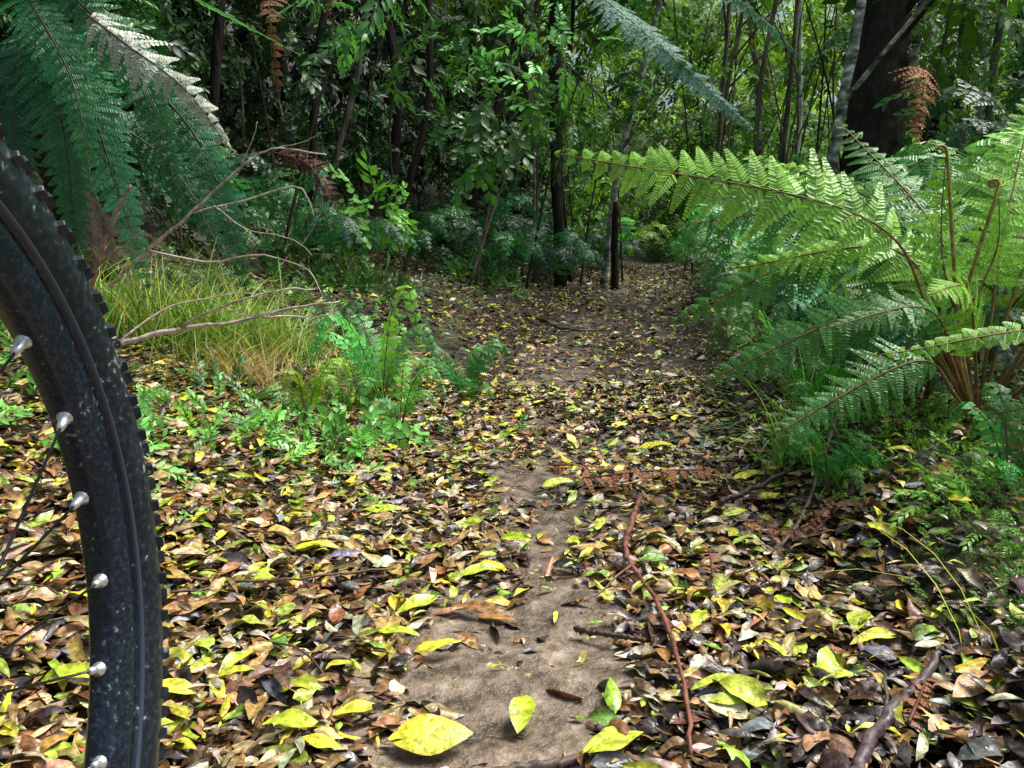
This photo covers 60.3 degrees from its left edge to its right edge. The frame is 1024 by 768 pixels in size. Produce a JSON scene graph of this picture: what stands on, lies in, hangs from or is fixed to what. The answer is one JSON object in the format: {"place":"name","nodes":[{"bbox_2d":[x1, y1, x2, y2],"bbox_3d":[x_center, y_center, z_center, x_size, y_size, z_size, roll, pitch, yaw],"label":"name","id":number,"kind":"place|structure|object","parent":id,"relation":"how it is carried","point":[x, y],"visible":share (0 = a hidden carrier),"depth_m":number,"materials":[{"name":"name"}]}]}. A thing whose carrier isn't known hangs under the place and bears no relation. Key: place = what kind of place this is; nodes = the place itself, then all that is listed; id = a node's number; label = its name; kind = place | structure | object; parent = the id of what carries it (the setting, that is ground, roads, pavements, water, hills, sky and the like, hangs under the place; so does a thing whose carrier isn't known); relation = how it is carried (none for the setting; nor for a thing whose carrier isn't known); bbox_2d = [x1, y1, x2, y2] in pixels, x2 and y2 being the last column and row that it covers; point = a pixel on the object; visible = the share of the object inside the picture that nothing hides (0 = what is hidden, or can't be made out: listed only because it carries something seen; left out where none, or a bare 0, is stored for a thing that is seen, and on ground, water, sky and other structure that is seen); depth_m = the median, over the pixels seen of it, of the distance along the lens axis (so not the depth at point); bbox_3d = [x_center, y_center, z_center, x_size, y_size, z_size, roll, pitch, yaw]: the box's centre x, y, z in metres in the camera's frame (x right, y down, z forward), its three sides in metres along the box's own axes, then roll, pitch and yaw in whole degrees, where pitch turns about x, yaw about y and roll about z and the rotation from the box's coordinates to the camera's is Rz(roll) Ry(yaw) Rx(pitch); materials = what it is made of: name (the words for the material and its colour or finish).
{"place":"outdoors","nodes":[
{"label":"outdoors","id":0,"kind":"place"},
{"bbox_2d":[272,144,339,212],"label":"dead fern frond","id":1,"kind":"object","parent":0,"point":[319,183],"visible":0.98,"depth_m":3.51,"materials":[{"name":"brown plant"}]},
{"bbox_2d":[266,256,694,767],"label":"dirt path","id":2,"kind":"structure","parent":0,"point":[481,696],"depth_m":1.48,"materials":[{"name":"brown soil"}]},
{"bbox_2d":[0,123,168,767],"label":"bicycle wheel","id":3,"kind":"object","parent":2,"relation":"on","point":[54,309],"visible":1,"depth_m":0.64,"materials":[{"name":"rubber"}]},
{"bbox_2d":[0,285,1014,688],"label":"fallen twigs","id":4,"kind":"object","parent":2,"relation":"on","point":[436,477],"visible":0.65,"depth_m":2.08,"materials":[{"name":"brown wood"}]},
{"bbox_2d":[493,753,588,767],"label":"fallen stick","id":5,"kind":"object","parent":2,"relation":"on","point":[562,762],"visible":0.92,"depth_m":1.15,"materials":[{"name":"brown wood"}]},
{"bbox_2d":[526,314,621,331],"bbox_3d":[0.308,-0.385,5.598,0.678,0.047,0.419,6,12,27],"label":"fallen stick","id":6,"kind":"object","parent":2,"relation":"on","point":[562,328],"visible":0.98,"depth_m":5.48,"materials":[{"name":"brown wood"}]},
{"bbox_2d":[548,460,613,476],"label":"dead fern frond","id":7,"kind":"object","parent":2,"relation":"on","point":[570,466],"visible":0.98,"depth_m":2.34,"materials":[{"name":"brown plant"}]},
{"bbox_2d":[573,625,645,642],"bbox_3d":[0.163,0.424,1.488,0.133,0.023,0.015,6,12,28],"label":"fallen stick","id":8,"kind":"object","parent":2,"relation":"on","point":[579,629],"visible":1,"depth_m":1.48,"materials":[{"name":"brown wood"}]},
{"bbox_2d":[0,11,1023,767],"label":"ground","id":9,"kind":"structure","parent":0,"point":[968,559],"depth_m":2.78,"materials":[{"name":"brown plant"}]},
{"bbox_2d":[69,0,86,50],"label":"forest tree","id":10,"kind":"object","parent":9,"relation":"on","point":[78,9],"depth_m":4.67,"materials":[{"name":"green plant"}]},
{"bbox_2d":[0,0,300,296],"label":"tree fern","id":11,"kind":"object","parent":9,"relation":"on","point":[54,98],"visible":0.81,"depth_m":2.91,"materials":[{"name":"green plant"}]},
{"bbox_2d":[85,12,234,155],"bbox_3d":[-0.959,-0.821,2.408,0.484,0.402,0.132,5,12,24],"label":"withered fern frond","id":12,"kind":"object","parent":11,"relation":"attached to","point":[156,59],"visible":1,"depth_m":2.38,"materials":[{"name":"grey plant"}]},
{"bbox_2d":[257,0,286,107],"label":"dead fern frond","id":13,"kind":"object","parent":11,"relation":"attached to","point":[273,29],"visible":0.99,"depth_m":3.21,"materials":[{"name":"brown plant"}]},
{"bbox_2d":[323,0,335,37],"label":"dead fern frond","id":14,"kind":"object","parent":11,"relation":"attached to","point":[330,12],"visible":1,"depth_m":3.57,"materials":[{"name":"brown plant"}]},
{"bbox_2d":[136,385,174,425],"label":"fern","id":15,"kind":"object","parent":9,"relation":"on","point":[145,394],"visible":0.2,"depth_m":2.19,"materials":[{"name":"green plant"}]},
{"bbox_2d":[77,237,257,363],"bbox_3d":[-1.466,-0.321,3.065,1.318,0.517,1.215,0,11,0],"label":"grass tuft","id":16,"kind":"object","parent":9,"relation":"on","point":[124,322],"visible":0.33,"depth_m":3.10,"materials":[{"name":"green plant"}]},
{"bbox_2d":[201,0,225,211],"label":"forest tree","id":17,"kind":"object","parent":9,"relation":"on","point":[216,60],"visible":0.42,"depth_m":5.20,"materials":[{"name":"brown plant"}]},
{"bbox_2d":[120,287,340,346],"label":"dead branch","id":18,"kind":"object","parent":9,"relation":"on","point":[183,327],"visible":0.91,"depth_m":2.10,"materials":[{"name":"wood"}]},
{"bbox_2d":[108,123,326,296],"bbox_3d":[-0.718,-0.408,2.098,0.586,0.399,0.120,2,11,12],"label":"dead branch","id":19,"kind":"object","parent":18,"relation":"on","point":[138,258],"visible":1,"depth_m":2.07,"materials":[{"name":"brown wood"}]},
{"bbox_2d":[89,184,143,289],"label":"dead branch","id":20,"kind":"object","parent":19,"relation":"attached to","point":[97,262],"visible":0.88,"depth_m":2.08,"materials":[{"name":"wood"}]},
{"bbox_2d":[89,235,399,380],"bbox_3d":[-1.107,-0.238,3.097,1.238,0.557,1.284,-8,14,-36],"label":"grass tuft","id":21,"kind":"object","parent":9,"relation":"on","point":[184,340],"visible":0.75,"depth_m":3.06,"materials":[{"name":"green plant"}]},
{"bbox_2d":[232,0,269,110],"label":"forest tree","id":22,"kind":"object","parent":9,"relation":"on","point":[241,39],"visible":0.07,"depth_m":8.41,"materials":[{"name":"brown plant"}]},
{"bbox_2d":[130,327,394,406],"bbox_3d":[-0.786,-0.074,2.960,0.871,0.264,0.729,0,11,0],"label":"dry grass tuft","id":23,"kind":"object","parent":9,"relation":"on","point":[256,369],"visible":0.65,"depth_m":2.86,"materials":[{"name":"yellow plant"}]},
{"bbox_2d":[174,281,379,377],"bbox_3d":[-0.854,-0.179,3.242,0.978,0.407,0.884,-8,14,-36],"label":"grass tuft","id":24,"kind":"object","parent":9,"relation":"on","point":[285,337],"visible":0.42,"depth_m":3.20,"materials":[{"name":"green plant"}]},
{"bbox_2d":[270,0,307,185],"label":"forest tree","id":25,"kind":"object","parent":9,"relation":"on","point":[283,94],"visible":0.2,"depth_m":7.13,"materials":[{"name":"brown plant"}]},
{"bbox_2d":[184,567,409,582],"bbox_3d":[-0.396,0.356,1.644,0.420,0.041,0.034,-3,11,-16],"label":"fallen stick","id":26,"kind":"object","parent":9,"relation":"on","point":[285,579],"visible":0.94,"depth_m":1.63,"materials":[{"name":"brown wood"}]},
{"bbox_2d":[253,358,353,420],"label":"fern","id":27,"kind":"object","parent":9,"relation":"on","point":[313,397],"visible":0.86,"depth_m":2.63,"materials":[{"name":"green plant"}]},
{"bbox_2d":[307,0,330,251],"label":"forest tree","id":28,"kind":"object","parent":9,"relation":"on","point":[321,24],"visible":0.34,"depth_m":5.96,"materials":[{"name":"brown plant"}]},
{"bbox_2d":[297,299,374,341],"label":"fern","id":29,"kind":"object","parent":9,"relation":"on","point":[343,309],"visible":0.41,"depth_m":3.70,"materials":[{"name":"green plant"}]},
{"bbox_2d":[317,0,368,212],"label":"forest tree","id":30,"kind":"object","parent":9,"relation":"on","point":[344,125],"visible":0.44,"depth_m":6.13,"materials":[{"name":"brown plant"}]},
{"bbox_2d":[299,331,414,418],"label":"grass tuft","id":31,"kind":"object","parent":9,"relation":"on","point":[349,388],"visible":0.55,"depth_m":2.92,"materials":[{"name":"green plant"}]},
{"bbox_2d":[298,148,418,267],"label":"broadleaf shrub","id":32,"kind":"object","parent":9,"relation":"on","point":[398,215],"visible":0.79,"depth_m":5.87,"materials":[{"name":"green plant"}]},
{"bbox_2d":[294,242,422,295],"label":"grass tuft","id":33,"kind":"object","parent":9,"relation":"on","point":[342,260],"visible":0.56,"depth_m":5.59,"materials":[{"name":"green plant"}]},
{"bbox_2d":[301,285,440,399],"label":"fern","id":34,"kind":"object","parent":9,"relation":"on","point":[390,347],"visible":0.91,"depth_m":2.94,"materials":[{"name":"green plant"}]},
{"bbox_2d":[379,0,401,218],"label":"forest tree","id":35,"kind":"object","parent":9,"relation":"on","point":[396,125],"visible":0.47,"depth_m":7.28,"materials":[{"name":"brown plant"}]},
{"bbox_2d":[363,359,446,423],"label":"fern","id":36,"kind":"object","parent":9,"relation":"on","point":[389,408],"visible":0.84,"depth_m":2.81,"materials":[{"name":"green plant"}]},
{"bbox_2d":[380,0,449,259],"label":"forest tree","id":37,"kind":"object","parent":9,"relation":"on","point":[423,128],"visible":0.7,"depth_m":6.72,"materials":[{"name":"brown plant"}]},
{"bbox_2d":[412,339,513,400],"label":"fern","id":38,"kind":"object","parent":9,"relation":"on","point":[449,365],"visible":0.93,"depth_m":3.31,"materials":[{"name":"green plant"}]},
{"bbox_2d":[267,0,665,208],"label":"overhanging branch","id":39,"kind":"object","parent":9,"relation":"on","point":[478,128],"visible":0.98,"depth_m":4.38,"materials":[{"name":"green plant"}]},
{"bbox_2d":[452,0,541,249],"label":"forest tree","id":40,"kind":"object","parent":9,"relation":"on","point":[500,111],"visible":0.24,"depth_m":8.20,"materials":[{"name":"brown plant"}]},
{"bbox_2d":[10,0,1007,290],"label":"thin saplings","id":41,"kind":"object","parent":9,"relation":"on","point":[536,180],"visible":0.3,"depth_m":7.63,"materials":[{"name":"brown plant"}]},
{"bbox_2d":[0,0,1023,255],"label":"understory foliage","id":42,"kind":"object","parent":9,"relation":"on","point":[300,36],"visible":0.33,"depth_m":8.05,"materials":[{"name":"green plant"}]},
{"bbox_2d":[0,0,1023,272],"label":"understory shrubs","id":43,"kind":"object","parent":9,"relation":"on","point":[230,98],"visible":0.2,"depth_m":7.29,"materials":[{"name":"green plant"}]},
{"bbox_2d":[0,214,1023,594],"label":"ground cover plants","id":44,"kind":"object","parent":9,"relation":"on","point":[336,422],"visible":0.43,"depth_m":2.44,"materials":[{"name":"green plant"}]},
{"bbox_2d":[455,2,583,267],"bbox_3d":[0.249,-2.945,7.332,1.720,4.118,1.305,-2,11,-10],"label":"forest tree","id":45,"kind":"object","parent":9,"relation":"on","point":[474,192],"visible":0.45,"depth_m":7.47,"materials":[{"name":"brown plant"}]},
{"bbox_2d":[25,78,1023,317],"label":"fern undergrowth","id":46,"kind":"object","parent":9,"relation":"on","point":[513,252],"visible":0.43,"depth_m":5.68,"materials":[{"name":"green plant"}]},
{"bbox_2d":[496,0,578,221],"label":"forest tree","id":47,"kind":"object","parent":9,"relation":"on","point":[510,114],"visible":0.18,"depth_m":8.83,"materials":[{"name":"brown plant"}]},
{"bbox_2d":[504,9,597,216],"bbox_3d":[-0.172,-4.339,10.658,2.522,5.531,1.943,-2,11,-11],"label":"forest tree","id":48,"kind":"object","parent":9,"relation":"on","point":[522,179],"visible":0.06,"depth_m":10.16,"materials":[{"name":"brown plant"}]},
{"bbox_2d":[536,0,583,283],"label":"forest tree","id":49,"kind":"object","parent":9,"relation":"on","point":[570,279],"visible":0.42,"depth_m":8.42,"materials":[{"name":"brown plant"}]},
{"bbox_2d":[546,0,580,207],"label":"forest tree","id":50,"kind":"object","parent":9,"relation":"on","point":[561,65],"visible":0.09,"depth_m":13.35,"materials":[{"name":"green plant"}]},
{"bbox_2d":[523,0,680,287],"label":"pale tree","id":51,"kind":"object","parent":9,"relation":"on","point":[624,142],"visible":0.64,"depth_m":8.25,"materials":[{"name":"grey plant"}]},
{"bbox_2d":[198,0,1023,148],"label":"canopy foliage","id":52,"kind":"object","parent":9,"relation":"on","point":[971,36],"visible":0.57,"depth_m":7.46,"materials":[{"name":"green plant"}]},
{"bbox_2d":[208,0,1014,253],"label":"distant foliage","id":53,"kind":"object","parent":9,"relation":"on","point":[679,106],"visible":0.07,"depth_m":16.25,"materials":[{"name":"green plant"}]},
{"bbox_2d":[610,202,619,289],"bbox_3d":[0.983,-1.248,8.316,0.113,0.927,0.107,7,13,34],"label":"dead tree stump","id":54,"kind":"object","parent":9,"relation":"on","point":[614,281],"visible":0.84,"depth_m":8.29,"materials":[{"name":"black wood"}]},
{"bbox_2d":[584,492,699,754],"bbox_3d":[0.221,0.372,1.621,0.184,0.036,1.004,0,11,0],"label":"fallen stick","id":55,"kind":"object","parent":9,"relation":"on","point":[637,573],"visible":1,"depth_m":1.51,"materials":[{"name":"brown wood"}]},
{"bbox_2d":[583,465,743,500],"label":"dead fern frond","id":56,"kind":"object","parent":9,"relation":"on","point":[670,474],"visible":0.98,"depth_m":2.22,"materials":[{"name":"brown plant"}]},
{"bbox_2d":[548,0,815,289],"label":"tree fern","id":57,"kind":"object","parent":9,"relation":"on","point":[557,206],"visible":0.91,"depth_m":7.05,"materials":[{"name":"green plant"}]},
{"bbox_2d":[699,541,726,579],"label":"dead fern frond","id":58,"kind":"object","parent":9,"relation":"on","point":[711,564],"visible":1,"depth_m":1.68,"materials":[{"name":"brown plant"}]},
{"bbox_2d":[710,0,731,227],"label":"forest tree","id":59,"kind":"object","parent":9,"relation":"on","point":[727,15],"visible":0.56,"depth_m":8.39,"materials":[{"name":"brown plant"}]},
{"bbox_2d":[747,0,763,163],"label":"forest tree","id":60,"kind":"object","parent":9,"relation":"on","point":[754,55],"visible":0.2,"depth_m":12.82,"materials":[{"name":"brown plant"}]},
{"bbox_2d":[724,6,788,188],"bbox_3d":[4.347,-5.428,14.930,1.543,6.108,0.517,-5,12,-23],"label":"forest tree","id":61,"kind":"object","parent":9,"relation":"on","point":[767,73],"visible":0.04,"depth_m":14.81,"materials":[{"name":"brown plant"}]},
{"bbox_2d":[716,0,809,197],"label":"forest tree","id":62,"kind":"object","parent":9,"relation":"on","point":[728,85],"visible":0.44,"depth_m":10.47,"materials":[{"name":"brown plant"}]},
{"bbox_2d":[717,443,814,505],"bbox_3d":[0.612,0.214,2.127,0.321,0.109,0.034,-7,13,-31],"label":"fallen stick","id":63,"kind":"object","parent":9,"relation":"on","point":[722,500],"visible":0.86,"depth_m":2.12,"materials":[{"name":"brown wood"}]},
{"bbox_2d":[753,0,778,215],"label":"forest tree","id":64,"kind":"object","parent":9,"relation":"on","point":[760,86],"visible":0.49,"depth_m":6.87,"materials":[{"name":"brown plant"}]},
{"bbox_2d":[599,339,948,486],"bbox_3d":[0.734,0.085,2.163,0.927,0.388,0.843,4,12,21],"label":"grass tuft","id":65,"kind":"object","parent":9,"relation":"on","point":[780,456],"visible":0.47,"depth_m":2.20,"materials":[{"name":"green plant"}]},
{"bbox_2d":[693,249,868,335],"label":"fern plant","id":66,"kind":"object","parent":9,"relation":"on","point":[712,286],"visible":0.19,"depth_m":3.36,"materials":[{"name":"green plant"}]},
{"bbox_2d":[692,190,879,291],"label":"fern plant","id":67,"kind":"object","parent":9,"relation":"on","point":[722,244],"visible":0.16,"depth_m":3.65,"materials":[{"name":"green plant"}]},
{"bbox_2d":[704,302,871,394],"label":"fern plant","id":68,"kind":"object","parent":9,"relation":"on","point":[744,334],"visible":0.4,"depth_m":2.71,"materials":[{"name":"green plant"}]},
{"bbox_2d":[777,0,799,194],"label":"forest tree","id":69,"kind":"object","parent":9,"relation":"on","point":[788,102],"visible":0.56,"depth_m":7.84,"materials":[{"name":"brown plant"}]},
{"bbox_2d":[554,99,1023,436],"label":"fern plant","id":70,"kind":"object","parent":9,"relation":"on","point":[932,263],"visible":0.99,"depth_m":1.95,"materials":[{"name":"green plant"}]},
{"bbox_2d":[745,495,840,539],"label":"dead fern frond","id":71,"kind":"object","parent":9,"relation":"on","point":[797,530],"visible":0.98,"depth_m":1.85,"materials":[{"name":"brown plant"}]},
{"bbox_2d":[790,0,802,189],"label":"forest tree","id":72,"kind":"object","parent":9,"relation":"on","point":[800,69],"visible":0.31,"depth_m":10.02,"materials":[{"name":"brown plant"}]},
{"bbox_2d":[732,330,894,423],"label":"fern","id":73,"kind":"object","parent":9,"relation":"on","point":[797,385],"visible":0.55,"depth_m":2.33,"materials":[{"name":"green plant"}]},
{"bbox_2d":[780,357,857,546],"bbox_3d":[0.782,0.114,2.158,0.025,0.294,0.918,6,13,29],"label":"fallen stick","id":74,"kind":"object","parent":9,"relation":"on","point":[796,526],"visible":0.45,"depth_m":1.99,"materials":[{"name":"brown wood"}]},
{"bbox_2d":[766,424,889,497],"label":"fern","id":75,"kind":"object","parent":9,"relation":"on","point":[839,473],"visible":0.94,"depth_m":1.97,"materials":[{"name":"green plant"}]},
{"bbox_2d":[721,232,1022,380],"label":"fern plant","id":76,"kind":"object","parent":9,"relation":"on","point":[823,303],"visible":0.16,"depth_m":2.43,"materials":[{"name":"green plant"}]},
{"bbox_2d":[824,0,930,192],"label":"pale tree","id":77,"kind":"object","parent":9,"relation":"on","point":[846,93],"visible":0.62,"depth_m":6.25,"materials":[{"name":"grey plant"}]},
{"bbox_2d":[734,180,1023,360],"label":"fern plant","id":78,"kind":"object","parent":9,"relation":"on","point":[846,285],"visible":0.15,"depth_m":2.82,"materials":[{"name":"green plant"}]},
{"bbox_2d":[744,365,1023,680],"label":"moss plants","id":79,"kind":"object","parent":9,"relation":"on","point":[1009,543],"visible":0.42,"depth_m":1.70,"materials":[{"name":"green plant"}]},
{"bbox_2d":[839,0,935,187],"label":"tree","id":80,"kind":"object","parent":9,"relation":"on","point":[884,21],"visible":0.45,"depth_m":6.54,"materials":[{"name":"brown plant"}]},
{"bbox_2d":[798,517,999,657],"bbox_3d":[0.548,0.341,1.259,0.272,0.169,0.693,-3,11,-14],"label":"grass tuft","id":81,"kind":"object","parent":9,"relation":"on","point":[970,610],"visible":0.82,"depth_m":1.29,"materials":[{"name":"green plant"}]},
{"bbox_2d":[849,644,949,767],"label":"fallen stick","id":82,"kind":"object","parent":9,"relation":"on","point":[874,734],"visible":1,"depth_m":1.18,"materials":[{"name":"wood"}]},
{"bbox_2d":[778,141,1023,319],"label":"fern plant","id":83,"kind":"object","parent":9,"relation":"on","point":[975,228],"visible":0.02,"depth_m":3.30,"materials":[{"name":"green plant"}]},
{"bbox_2d":[780,18,1023,190],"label":"tree fern","id":84,"kind":"object","parent":9,"relation":"on","point":[831,44],"visible":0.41,"depth_m":7.38,"materials":[{"name":"green plant"}]},
{"bbox_2d":[891,657,938,731],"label":"dead fern frond","id":85,"kind":"object","parent":9,"relation":"on","point":[914,704],"visible":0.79,"depth_m":1.20,"materials":[{"name":"brown plant"}]},
{"bbox_2d":[828,185,1023,377],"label":"fern plant","id":86,"kind":"object","parent":9,"relation":"on","point":[1018,302],"visible":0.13,"depth_m":2.50,"materials":[{"name":"green plant"}]},
{"bbox_2d":[833,269,1023,405],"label":"fern plant","id":87,"kind":"object","parent":9,"relation":"on","point":[929,385],"visible":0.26,"depth_m":2.09,"materials":[{"name":"green plant"}]},
{"bbox_2d":[904,0,964,132],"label":"pale tree","id":88,"kind":"object","parent":9,"relation":"on","point":[914,56],"visible":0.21,"depth_m":6.91,"materials":[{"name":"grey plant"}]},
{"bbox_2d":[864,139,1023,238],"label":"fern plant","id":89,"kind":"object","parent":9,"relation":"on","point":[925,166],"visible":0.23,"depth_m":2.89,"materials":[{"name":"green plant"}]},
{"bbox_2d":[873,316,1023,426],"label":"fern plant","id":90,"kind":"object","parent":9,"relation":"on","point":[971,338],"visible":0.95,"depth_m":1.42,"materials":[{"name":"green plant"}]},
{"bbox_2d":[950,0,968,173],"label":"forest tree","id":91,"kind":"object","parent":9,"relation":"on","point":[957,104],"visible":0.16,"depth_m":7.24,"materials":[{"name":"brown plant"}]},
{"bbox_2d":[914,128,1023,289],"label":"fern plant","id":92,"kind":"object","parent":9,"relation":"on","point":[959,187],"visible":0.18,"depth_m":2.17,"materials":[{"name":"green plant"}]},
{"bbox_2d":[939,382,1023,491],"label":"fern","id":93,"kind":"object","parent":9,"relation":"on","point":[1018,467],"visible":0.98,"depth_m":1.70,"materials":[{"name":"green plant"}]},
{"bbox_2d":[976,0,989,156],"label":"forest tree","id":94,"kind":"object","parent":9,"relation":"on","point":[981,108],"visible":0.16,"depth_m":8.06,"materials":[{"name":"brown plant"}]},
{"bbox_2d":[982,0,1007,161],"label":"forest tree","id":95,"kind":"object","parent":9,"relation":"on","point":[989,112],"visible":0.27,"depth_m":6.16,"materials":[{"name":"brown plant"}]},
{"bbox_2d":[970,127,1023,163],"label":"fern plant","id":96,"kind":"object","parent":9,"relation":"on","point":[1003,130],"visible":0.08,"depth_m":3.92,"materials":[{"name":"green plant"}]},
{"bbox_2d":[1005,4,1023,152],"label":"forest tree","id":97,"kind":"object","parent":9,"relation":"on","point":[1015,74],"visible":0.06,"depth_m":9.53,"materials":[{"name":"brown plant"}]},
{"bbox_2d":[225,0,1012,156],"label":"sky","id":98,"kind":"structure","parent":0,"point":[790,3],"materials":[{"name":"white"}]},
{"bbox_2d":[894,66,942,147],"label":"dead fern frond","id":99,"kind":"object","parent":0,"point":[923,90],"visible":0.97,"depth_m":4.93,"materials":[{"name":"brown plant"}]}
]}

